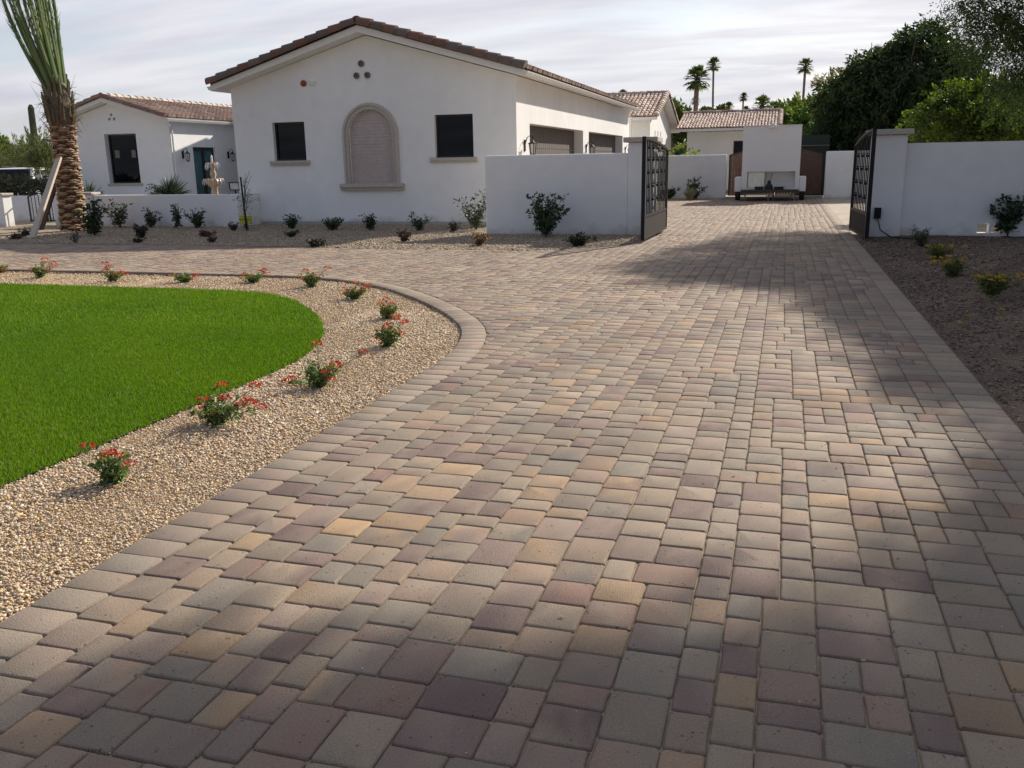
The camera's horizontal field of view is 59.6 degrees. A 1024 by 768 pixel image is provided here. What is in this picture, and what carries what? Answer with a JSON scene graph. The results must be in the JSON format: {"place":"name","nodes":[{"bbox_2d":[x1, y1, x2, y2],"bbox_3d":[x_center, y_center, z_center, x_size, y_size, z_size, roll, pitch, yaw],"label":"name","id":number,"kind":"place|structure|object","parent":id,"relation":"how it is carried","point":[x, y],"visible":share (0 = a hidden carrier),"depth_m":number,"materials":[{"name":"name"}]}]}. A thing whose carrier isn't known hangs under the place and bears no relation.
{"place":"outdoors","nodes":[
{"label":"outdoors","id":0,"kind":"place"},
{"bbox_2d":[0,271,460,621],"bbox_3d":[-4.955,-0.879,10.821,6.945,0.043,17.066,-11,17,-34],"label":"pebble gravel","id":1,"kind":"structure","parent":0,"point":[428,330],"depth_m":5.63,"materials":[{"name":"beige gravel"}]},
{"bbox_2d":[28,257,57,277],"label":"red flower plant","id":2,"kind":"object","parent":1,"relation":"on","point":[38,272],"visible":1,"depth_m":14.34,"materials":[{"name":"green plant"}]},
{"bbox_2d":[79,442,136,488],"bbox_3d":[-2.173,0.461,4.825,0.237,0.306,0.322,-11,17,-35],"label":"red flower plant","id":3,"kind":"object","parent":1,"relation":"on","point":[113,469],"visible":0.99,"depth_m":4.83,"materials":[{"name":"green plant"}]},
{"bbox_2d":[101,261,129,281],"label":"red flower plant","id":4,"kind":"object","parent":1,"relation":"on","point":[112,276],"visible":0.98,"depth_m":13.72,"materials":[{"name":"green plant"}]},
{"bbox_2d":[0,282,325,486],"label":"turf","id":5,"kind":"structure","parent":1,"relation":"on","point":[115,398],"depth_m":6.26,"materials":[{"name":"plant"}]},
{"bbox_2d":[169,271,199,282],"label":"red flower plant","id":6,"kind":"object","parent":1,"relation":"on","point":[183,278],"visible":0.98,"depth_m":13.37,"materials":[{"name":"green plant"}]},
{"bbox_2d":[187,381,268,427],"bbox_3d":[-1.871,0.149,5.901,0.529,0.373,0.339,3,14,16],"label":"red flower plant","id":7,"kind":"object","parent":1,"relation":"on","point":[217,414],"visible":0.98,"depth_m":5.90,"materials":[{"name":"green plant"}]},
{"bbox_2d":[239,268,270,282],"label":"red flower plant","id":8,"kind":"object","parent":1,"relation":"on","point":[251,278],"visible":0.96,"depth_m":13.22,"materials":[{"name":"green plant"}]},
{"bbox_2d":[297,265,331,287],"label":"red flower plant","id":9,"kind":"object","parent":1,"relation":"on","point":[309,281],"visible":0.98,"depth_m":12.59,"materials":[{"name":"green plant"}]},
{"bbox_2d":[281,340,369,388],"bbox_3d":[-1.444,-0.137,6.887,0.773,0.412,0.276,3,14,16],"label":"red flower plant","id":10,"kind":"object","parent":1,"relation":"on","point":[321,377],"visible":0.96,"depth_m":6.87,"materials":[{"name":"green plant"}]},
{"bbox_2d":[339,281,372,299],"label":"red flower plant","id":11,"kind":"object","parent":1,"relation":"on","point":[354,293],"visible":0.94,"depth_m":11.36,"materials":[{"name":"green plant"}]},
{"bbox_2d":[377,297,401,319],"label":"red flower plant","id":12,"kind":"object","parent":1,"relation":"on","point":[386,312],"visible":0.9,"depth_m":9.87,"materials":[{"name":"green plant"}]},
{"bbox_2d":[371,313,408,346],"bbox_3d":[-1.141,-0.486,8.373,0.308,0.391,0.316,-13,18,-40],"label":"red flower plant","id":13,"kind":"object","parent":1,"relation":"on","point":[387,336],"visible":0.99,"depth_m":8.35,"materials":[{"name":"green plant"}]},
{"bbox_2d":[0,221,673,250],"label":"planting bed","id":14,"kind":"object","parent":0,"point":[48,228],"visible":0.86,"depth_m":21.55,"materials":[{"name":"beige gravel"}]},
{"bbox_2d":[0,193,14,226],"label":"gate pier","id":15,"kind":"structure","parent":14,"relation":"on","point":[6,215],"depth_m":27.18,"materials":[{"name":"paint"}]},
{"bbox_2d":[27,192,55,221],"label":"garden gate","id":16,"kind":"structure","parent":14,"relation":"on","point":[30,214],"depth_m":27.77,"materials":[{"name":"black metal"}]},
{"bbox_2d":[1,0,88,231],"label":"date palm","id":17,"kind":"object","parent":14,"relation":"on","point":[44,57],"visible":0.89,"depth_m":23.80,"materials":[{"name":"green plant"}]},
{"bbox_2d":[29,157,61,238],"bbox_3d":[-12.020,-4.818,23.061,0.203,2.049,2.380,-2,14,-5],"label":"support plank","id":18,"kind":"object","parent":14,"relation":"on","point":[45,199],"visible":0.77,"depth_m":22.99,"materials":[{"name":"beige wood"}]},
{"bbox_2d":[39,180,55,229],"bbox_3d":[-12.955,-5.106,25.019,1.508,1.744,0.086,8,17,33],"label":"support plank","id":19,"kind":"object","parent":14,"relation":"on","point":[47,210],"visible":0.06,"depth_m":25.08,"materials":[{"name":"wood"}]},
{"bbox_2d":[53,192,100,225],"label":"gate pier","id":20,"kind":"structure","parent":14,"relation":"on","point":[90,195],"depth_m":26.66,"materials":[{"name":"paint"}]},
{"bbox_2d":[72,198,108,235],"bbox_3d":[-10.622,-4.226,22.615,0.876,0.977,0.717,-7,15,-22],"label":"shrub","id":21,"kind":"object","parent":14,"relation":"on","point":[94,220],"visible":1,"depth_m":22.54,"materials":[{"name":"green plant"}]},
{"bbox_2d":[82,181,104,194],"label":"yucca","id":22,"kind":"object","parent":14,"relation":"on","point":[90,188],"visible":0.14,"depth_m":27.98,"materials":[{"name":"green plant"}]},
{"bbox_2d":[98,199,132,227],"bbox_3d":[-11.323,-4.885,25.560,0.841,0.895,0.818,-3,14,-7],"label":"shrub","id":23,"kind":"object","parent":14,"relation":"on","point":[119,216],"visible":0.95,"depth_m":25.52,"materials":[{"name":"green plant"}]},
{"bbox_2d":[132,223,148,237],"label":"shrub","id":24,"kind":"object","parent":14,"relation":"on","point":[141,230],"visible":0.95,"depth_m":21.63,"materials":[{"name":"green plant"}]},
{"bbox_2d":[141,207,161,227],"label":"shrub","id":25,"kind":"object","parent":14,"relation":"on","point":[150,222],"visible":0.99,"depth_m":25.57,"materials":[{"name":"green plant"}]},
{"bbox_2d":[148,173,191,194],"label":"yucca","id":26,"kind":"object","parent":14,"relation":"on","point":[170,187],"visible":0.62,"depth_m":27.68,"materials":[{"name":"green plant"}]},
{"bbox_2d":[93,193,261,226],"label":"courtyard wall","id":27,"kind":"structure","parent":14,"relation":"on","point":[223,210],"depth_m":25.77,"materials":[{"name":"paint"}]},
{"bbox_2d":[170,204,184,228],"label":"shrub","id":28,"kind":"object","parent":14,"relation":"on","point":[176,217],"visible":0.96,"depth_m":24.66,"materials":[{"name":"green plant"}]},
{"bbox_2d":[183,207,205,227],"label":"shrub","id":29,"kind":"object","parent":14,"relation":"on","point":[197,220],"visible":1,"depth_m":24.94,"materials":[{"name":"green plant"}]},
{"bbox_2d":[228,172,259,230],"bbox_3d":[-7.005,-4.804,23.466,0.865,1.563,0.526,-3,14,-10],"label":"staked sapling","id":30,"kind":"object","parent":14,"relation":"on","point":[244,195],"visible":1,"depth_m":23.44,"materials":[{"name":"green plant"}]},
{"bbox_2d":[239,215,251,228],"bbox_3d":[-7.268,-4.414,24.406,0.350,0.360,0.105,3,14,16],"label":"yellow marker","id":31,"kind":"object","parent":14,"relation":"on","point":[242,219],"visible":0.87,"depth_m":24.36,"materials":[{"name":"plastic"}]},
{"bbox_2d":[281,213,301,228],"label":"shrub","id":32,"kind":"object","parent":14,"relation":"on","point":[291,221],"visible":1,"depth_m":23.90,"materials":[{"name":"green plant"}]},
{"bbox_2d":[306,238,325,247],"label":"shrub","id":33,"kind":"object","parent":14,"relation":"on","point":[314,242],"visible":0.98,"depth_m":18.51,"materials":[{"name":"green plant"}]},
{"bbox_2d":[321,216,344,229],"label":"shrub","id":34,"kind":"object","parent":14,"relation":"on","point":[332,225],"visible":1,"depth_m":23.21,"materials":[{"name":"green plant"}]},
{"bbox_2d":[358,213,376,229],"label":"shrub","id":35,"kind":"object","parent":14,"relation":"on","point":[370,220],"visible":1,"depth_m":22.96,"materials":[{"name":"green plant"}]},
{"bbox_2d":[394,229,410,240],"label":"shrub","id":36,"kind":"object","parent":14,"relation":"on","point":[404,236],"visible":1,"depth_m":19.44,"materials":[{"name":"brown plant"}]},
{"bbox_2d":[407,211,432,229],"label":"shrub","id":37,"kind":"object","parent":14,"relation":"on","point":[417,224],"visible":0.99,"depth_m":22.50,"materials":[{"name":"green plant"}]},
{"bbox_2d":[453,189,485,229],"bbox_3d":[-0.964,-4.335,22.281,1.011,1.021,0.833,-2,14,-2],"label":"shrub","id":38,"kind":"object","parent":14,"relation":"on","point":[476,217],"visible":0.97,"depth_m":22.28,"materials":[{"name":"green plant"}]},
{"bbox_2d":[472,232,491,245],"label":"shrub","id":39,"kind":"object","parent":14,"relation":"on","point":[479,239],"visible":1,"depth_m":18.12,"materials":[{"name":"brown plant"}]},
{"bbox_2d":[526,191,569,236],"bbox_3d":[0.758,-3.756,19.806,1.074,1.025,0.995,3,14,16],"label":"shrub","id":40,"kind":"object","parent":14,"relation":"on","point":[545,222],"visible":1,"depth_m":19.77,"materials":[{"name":"green plant"}]},
{"bbox_2d":[485,153,627,234],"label":"front wall","id":41,"kind":"structure","parent":14,"relation":"on","point":[595,186],"depth_m":20.39,"materials":[{"name":"paint"}]},
{"bbox_2d":[562,231,597,246],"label":"shrub","id":42,"kind":"object","parent":14,"relation":"on","point":[578,240],"visible":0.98,"depth_m":17.59,"materials":[{"name":"green plant"}]},
{"bbox_2d":[623,136,662,234],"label":"gate pier","id":43,"kind":"structure","parent":14,"relation":"on","point":[634,182],"depth_m":19.83,"materials":[{"name":"paint"}]},
{"bbox_2d":[641,136,668,240],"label":"driveway gate","id":44,"kind":"structure","parent":43,"relation":"attached to","point":[653,222],"depth_m":19.13,"materials":[{"name":"black metal"}]},
{"bbox_2d":[18,191,856,309],"bbox_3d":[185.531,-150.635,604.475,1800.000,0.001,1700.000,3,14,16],"label":"ground","id":45,"kind":"structure","parent":0,"point":[411,300],"depth_m":22.80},
{"bbox_2d":[0,133,28,167],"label":"tree","id":46,"kind":"object","parent":45,"relation":"on","point":[3,139],"visible":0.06,"depth_m":71.93,"materials":[{"name":"green plant"}]},
{"bbox_2d":[0,172,48,195],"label":"hedge","id":47,"kind":"object","parent":45,"relation":"on","point":[23,185],"visible":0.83,"depth_m":31.32,"materials":[{"name":"green plant"}]},
{"bbox_2d":[0,166,49,195],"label":"parked suv","id":48,"kind":"object","parent":45,"relation":"on","point":[19,171],"visible":0.04,"depth_m":39.81,"materials":[{"name":"white paint"}]},
{"bbox_2d":[0,125,53,176],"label":"palo verde","id":49,"kind":"object","parent":45,"relation":"on","point":[39,156],"visible":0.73,"depth_m":38.02,"materials":[{"name":"green plant"}]},
{"bbox_2d":[28,104,37,146],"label":"saguaro","id":50,"kind":"object","parent":45,"relation":"on","point":[31,116],"visible":0.41,"depth_m":42.51,"materials":[{"name":"green plant"}]},
{"bbox_2d":[671,97,692,153],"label":"tree","id":51,"kind":"object","parent":45,"relation":"on","point":[680,137],"visible":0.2,"depth_m":54.89,"materials":[{"name":"green plant"}]},
{"bbox_2d":[683,64,710,113],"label":"fan palm","id":52,"kind":"object","parent":45,"relation":"on","point":[696,84],"visible":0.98,"depth_m":57.89,"materials":[{"name":"green plant"}]},
{"bbox_2d":[706,56,721,105],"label":"fan palm","id":53,"kind":"object","parent":45,"relation":"on","point":[713,61],"visible":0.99,"depth_m":78.96,"materials":[{"name":"green plant"}]},
{"bbox_2d":[708,103,729,113],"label":"tree","id":54,"kind":"object","parent":45,"relation":"on","point":[721,107],"visible":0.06,"depth_m":74.61,"materials":[{"name":"green plant"}]},
{"bbox_2d":[676,108,783,190],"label":"house","id":55,"kind":"structure","parent":45,"relation":"on","point":[716,132],"depth_m":49.30,"materials":[{"name":"paint"}]},
{"bbox_2d":[733,141,742,161],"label":"window","id":56,"kind":"structure","parent":55,"relation":"in","point":[738,145],"depth_m":49.01,"materials":[{"name":"black glass"}]},
{"bbox_2d":[750,93,773,111],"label":"fan palm","id":57,"kind":"object","parent":45,"relation":"on","point":[762,99],"visible":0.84,"depth_m":58.84,"materials":[{"name":"green plant"}]},
{"bbox_2d":[772,97,802,124],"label":"tree","id":58,"kind":"object","parent":45,"relation":"on","point":[787,109],"visible":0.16,"depth_m":60.46,"materials":[{"name":"green plant"}]},
{"bbox_2d":[782,91,806,107],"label":"tree","id":59,"kind":"object","parent":45,"relation":"on","point":[796,100],"visible":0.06,"depth_m":65.43,"materials":[{"name":"green plant"}]},
{"bbox_2d":[786,101,822,134],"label":"tree","id":60,"kind":"object","parent":45,"relation":"on","point":[800,118],"visible":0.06,"depth_m":45.19,"materials":[{"name":"green plant"}]},
{"bbox_2d":[797,58,813,98],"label":"fan palm","id":61,"kind":"object","parent":45,"relation":"on","point":[805,68],"visible":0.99,"depth_m":72.34,"materials":[{"name":"green plant"}]},
{"bbox_2d":[795,92,820,114],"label":"tree","id":62,"kind":"object","parent":45,"relation":"on","point":[809,98],"visible":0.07,"depth_m":63.19,"materials":[{"name":"green plant"}]},
{"bbox_2d":[808,67,846,113],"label":"tree","id":63,"kind":"object","parent":45,"relation":"on","point":[821,80],"visible":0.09,"depth_m":47.74,"materials":[{"name":"green plant"}]},
{"bbox_2d":[823,150,868,197],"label":"wall","id":64,"kind":"structure","parent":45,"relation":"on","point":[838,174],"depth_m":36.82,"materials":[{"name":"paint"}]},
{"bbox_2d":[802,10,991,150],"bbox_3d":[17.541,-12.589,40.111,8.925,8.118,6.583,3,14,16],"label":"tree","id":65,"kind":"object","parent":45,"relation":"on","point":[881,87],"visible":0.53,"depth_m":38.97,"materials":[{"name":"green plant"}]},
{"bbox_2d":[919,0,1023,140],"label":"mesquite tree","id":66,"kind":"object","parent":45,"relation":"on","point":[1003,22],"visible":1,"depth_m":20.92,"materials":[{"name":"green plant"}]},
{"bbox_2d":[0,195,1023,767],"bbox_3d":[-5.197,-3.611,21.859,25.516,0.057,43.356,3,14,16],"label":"driveway","id":67,"kind":"structure","parent":0,"point":[268,521],"depth_m":3.83,"materials":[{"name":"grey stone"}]},
{"bbox_2d":[205,16,640,224],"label":"house","id":68,"kind":"structure","parent":67,"relation":"on","point":[349,120],"depth_m":24.77,"materials":[{"name":"paint"}]},
{"bbox_2d":[274,122,306,160],"bbox_3d":[-6.302,-6.950,25.642,1.020,1.060,0.060,3,14,16],"label":"window","id":69,"kind":"structure","parent":68,"relation":"in","point":[290,136],"depth_m":25.65,"materials":[{"name":"black glass"}]},
{"bbox_2d":[436,114,473,157],"bbox_3d":[-1.521,-6.717,24.232,1.100,1.120,0.060,3,14,16],"label":"window","id":70,"kind":"structure","parent":68,"relation":"in","point":[454,133],"depth_m":24.23,"materials":[{"name":"black glass"}]},
{"bbox_2d":[530,126,573,154],"bbox_3d":[1.162,-6.741,28.396,0.078,2.680,7.000,3,14,16],"label":"garage door","id":71,"kind":"structure","parent":68,"relation":"in","point":[554,141],"depth_m":28.48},
{"bbox_2d":[589,133,614,153],"bbox_3d":[3.452,-8.622,35.853,0.078,2.680,7.150,3,14,16],"label":"garage door","id":72,"kind":"structure","parent":68,"relation":"in","point":[603,143],"depth_m":36.31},
{"bbox_2d":[12,322,1023,762],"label":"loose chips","id":73,"kind":"object","parent":67,"relation":"on","point":[570,538],"visible":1,"depth_m":3.71,"materials":[{"name":"beige stone"}]},
{"bbox_2d":[609,90,679,155],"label":"wing","id":74,"kind":"structure","parent":67,"relation":"on","point":[655,115],"depth_m":44.58,"materials":[{"name":"white paint"}]},
{"bbox_2d":[661,141,700,155],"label":"citrus bush","id":75,"kind":"object","parent":67,"relation":"on","point":[683,145],"visible":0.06,"depth_m":40.40,"materials":[{"name":"green plant"}]},
{"bbox_2d":[658,154,726,197],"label":"wall","id":76,"kind":"structure","parent":67,"relation":"on","point":[710,170],"depth_m":38.80,"materials":[{"name":"paint"}]},
{"bbox_2d":[734,124,805,200],"bbox_3d":[10.520,-8.992,36.290,2.740,2.952,3.170,3,14,16],"label":"white trailer","id":77,"kind":"object","parent":67,"relation":"on","point":[770,149],"visible":0.98,"depth_m":35.46,"materials":[{"name":"paint"}]},
{"bbox_2d":[725,195,822,197],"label":"gate sill","id":78,"kind":"structure","parent":67,"relation":"on","point":[797,196],"depth_m":38.38,"materials":[{"name":"concrete"}]},
{"bbox_2d":[728,151,772,195],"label":"wooden gate","id":79,"kind":"structure","parent":78,"relation":"on","point":[735,167],"depth_m":38.79,"materials":[{"name":"brown wood"}]},
{"bbox_2d":[775,148,823,195],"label":"wooden gate","id":80,"kind":"structure","parent":78,"relation":"on","point":[814,162],"depth_m":37.94,"materials":[{"name":"brown wood"}]},
{"bbox_2d":[793,134,829,195],"bbox_3d":[13.144,-9.601,39.253,1.380,2.620,0.100,3,14,16],"label":"fence","id":81,"kind":"object","parent":67,"relation":"on","point":[820,143],"visible":0.29,"depth_m":39.03,"materials":[{"name":"grey metal"}]},
{"bbox_2d":[0,0,1023,145],"label":"sky","id":82,"kind":"structure","parent":0,"point":[164,49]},
{"bbox_2d":[660,198,721,199],"bbox_3d":[6.801,-7.962,38.516,4.350,0.001,1.800,3,14,16],"label":"planting bed","id":83,"kind":"object","parent":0,"point":[694,199],"visible":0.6,"depth_m":38.14,"materials":[{"name":"beige gravel"}]},
{"bbox_2d":[682,188,696,199],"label":"ornamental grass","id":84,"kind":"object","parent":83,"relation":"on","point":[690,194],"depth_m":37.52,"materials":[{"name":"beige plant"}]},
{"bbox_2d":[686,176,706,198],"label":"shrub","id":85,"kind":"object","parent":83,"relation":"on","point":[693,185],"visible":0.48,"depth_m":38.05,"materials":[{"name":"green plant"}]},
{"bbox_2d":[821,198,999,233],"bbox_3d":[15.191,-5.229,26.890,10.550,0.001,19.300,3,14,16],"label":"concrete pad","id":86,"kind":"object","parent":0,"point":[839,208],"visible":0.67,"depth_m":28.30,"materials":[{"name":"beige concrete"}]},
{"bbox_2d":[895,68,1023,142],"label":"lime tree","id":87,"kind":"object","parent":86,"relation":"on","point":[946,117],"visible":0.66,"depth_m":22.88,"materials":[{"name":"green plant"}]},
{"bbox_2d":[853,234,1023,433],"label":"dirt bed","id":88,"kind":"object","parent":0,"point":[1014,357],"visible":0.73,"depth_m":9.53,"materials":[{"name":"brown gravel"}]},
{"bbox_2d":[316,237,1023,752],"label":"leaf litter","id":89,"kind":"object","parent":88,"relation":"on","point":[868,349],"visible":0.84,"depth_m":7.96,"materials":[{"name":"brown plant"}]},
{"bbox_2d":[866,128,914,236],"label":"gate pier","id":90,"kind":"structure","parent":88,"relation":"on","point":[889,170],"depth_m":18.37,"materials":[{"name":"paint"}]},
{"bbox_2d":[849,128,876,238],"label":"driveway gate","id":91,"kind":"structure","parent":90,"relation":"attached to","point":[859,222],"depth_m":18.35,"materials":[{"name":"black metal"}]},
{"bbox_2d":[874,207,911,238],"bbox_3d":[7.769,-3.239,18.036,0.229,0.580,1.316,-7,15,-22],"label":"gate motor","id":92,"kind":"object","parent":90,"relation":"attached to","point":[877,213],"visible":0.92,"depth_m":18.48,"materials":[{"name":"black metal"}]},
{"bbox_2d":[908,224,932,246],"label":"sage bush","id":93,"kind":"object","parent":88,"relation":"on","point":[922,239],"visible":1,"depth_m":16.07,"materials":[{"name":"green plant"}]},
{"bbox_2d":[924,243,967,258],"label":"yellow flower plant","id":94,"kind":"object","parent":88,"relation":"on","point":[935,251],"visible":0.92,"depth_m":13.81,"materials":[{"name":"green plant"}]},
{"bbox_2d":[929,255,969,277],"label":"yellow flower plant","id":95,"kind":"object","parent":88,"relation":"on","point":[951,268],"visible":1,"depth_m":11.68,"materials":[{"name":"green plant"}]},
{"bbox_2d":[900,141,1023,236],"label":"boundary wall","id":96,"kind":"structure","parent":88,"relation":"on","point":[955,188],"depth_m":18.17,"materials":[{"name":"paint"}]},
{"bbox_2d":[976,223,1002,235],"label":"vent block","id":97,"kind":"structure","parent":88,"relation":"on","point":[988,232],"depth_m":18.22,"materials":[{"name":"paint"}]},
{"bbox_2d":[972,269,1023,298],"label":"yellow flower plant","id":98,"kind":"object","parent":88,"relation":"on","point":[990,286],"visible":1,"depth_m":9.79,"materials":[{"name":"green plant"}]},
{"bbox_2d":[989,194,1023,235],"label":"shrub","id":99,"kind":"object","parent":88,"relation":"on","point":[1013,216],"visible":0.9,"depth_m":17.90,"materials":[{"name":"green plant"}]},
{"label":"courtyard floor","id":100,"kind":"structure","parent":0,"visible":0},
{"bbox_2d":[11,195,54,220],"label":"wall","id":101,"kind":"structure","parent":100,"relation":"on","point":[20,208],"depth_m":30.86,"materials":[{"name":"paint"}]},
{"bbox_2d":[75,92,239,194],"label":"guest house","id":102,"kind":"structure","parent":100,"relation":"on","point":[130,145],"depth_m":32.57,"materials":[{"name":"paint"}]},
{"bbox_2d":[108,134,140,182],"bbox_3d":[-14.048,-8.190,32.572,1.290,1.710,0.060,3,14,16],"label":"window","id":103,"kind":"structure","parent":102,"relation":"in","point":[123,148],"depth_m":32.58,"materials":[{"name":"black glass"}]},
{"bbox_2d":[193,148,213,193],"bbox_3d":[-11.616,-7.705,33.836,0.050,2.380,1.330,3,14,16],"label":"door","id":104,"kind":"structure","parent":102,"relation":"in","point":[202,156],"depth_m":33.64,"materials":[{"name":"teal wood"}]},
{"bbox_2d":[202,155,224,193],"bbox_3d":[-10.144,-6.736,30.470,1.900,2.060,1.900,3,14,16],"label":"fountain","id":105,"kind":"object","parent":100,"relation":"on","point":[213,182],"visible":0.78,"depth_m":30.27,"materials":[{"name":"stone"}]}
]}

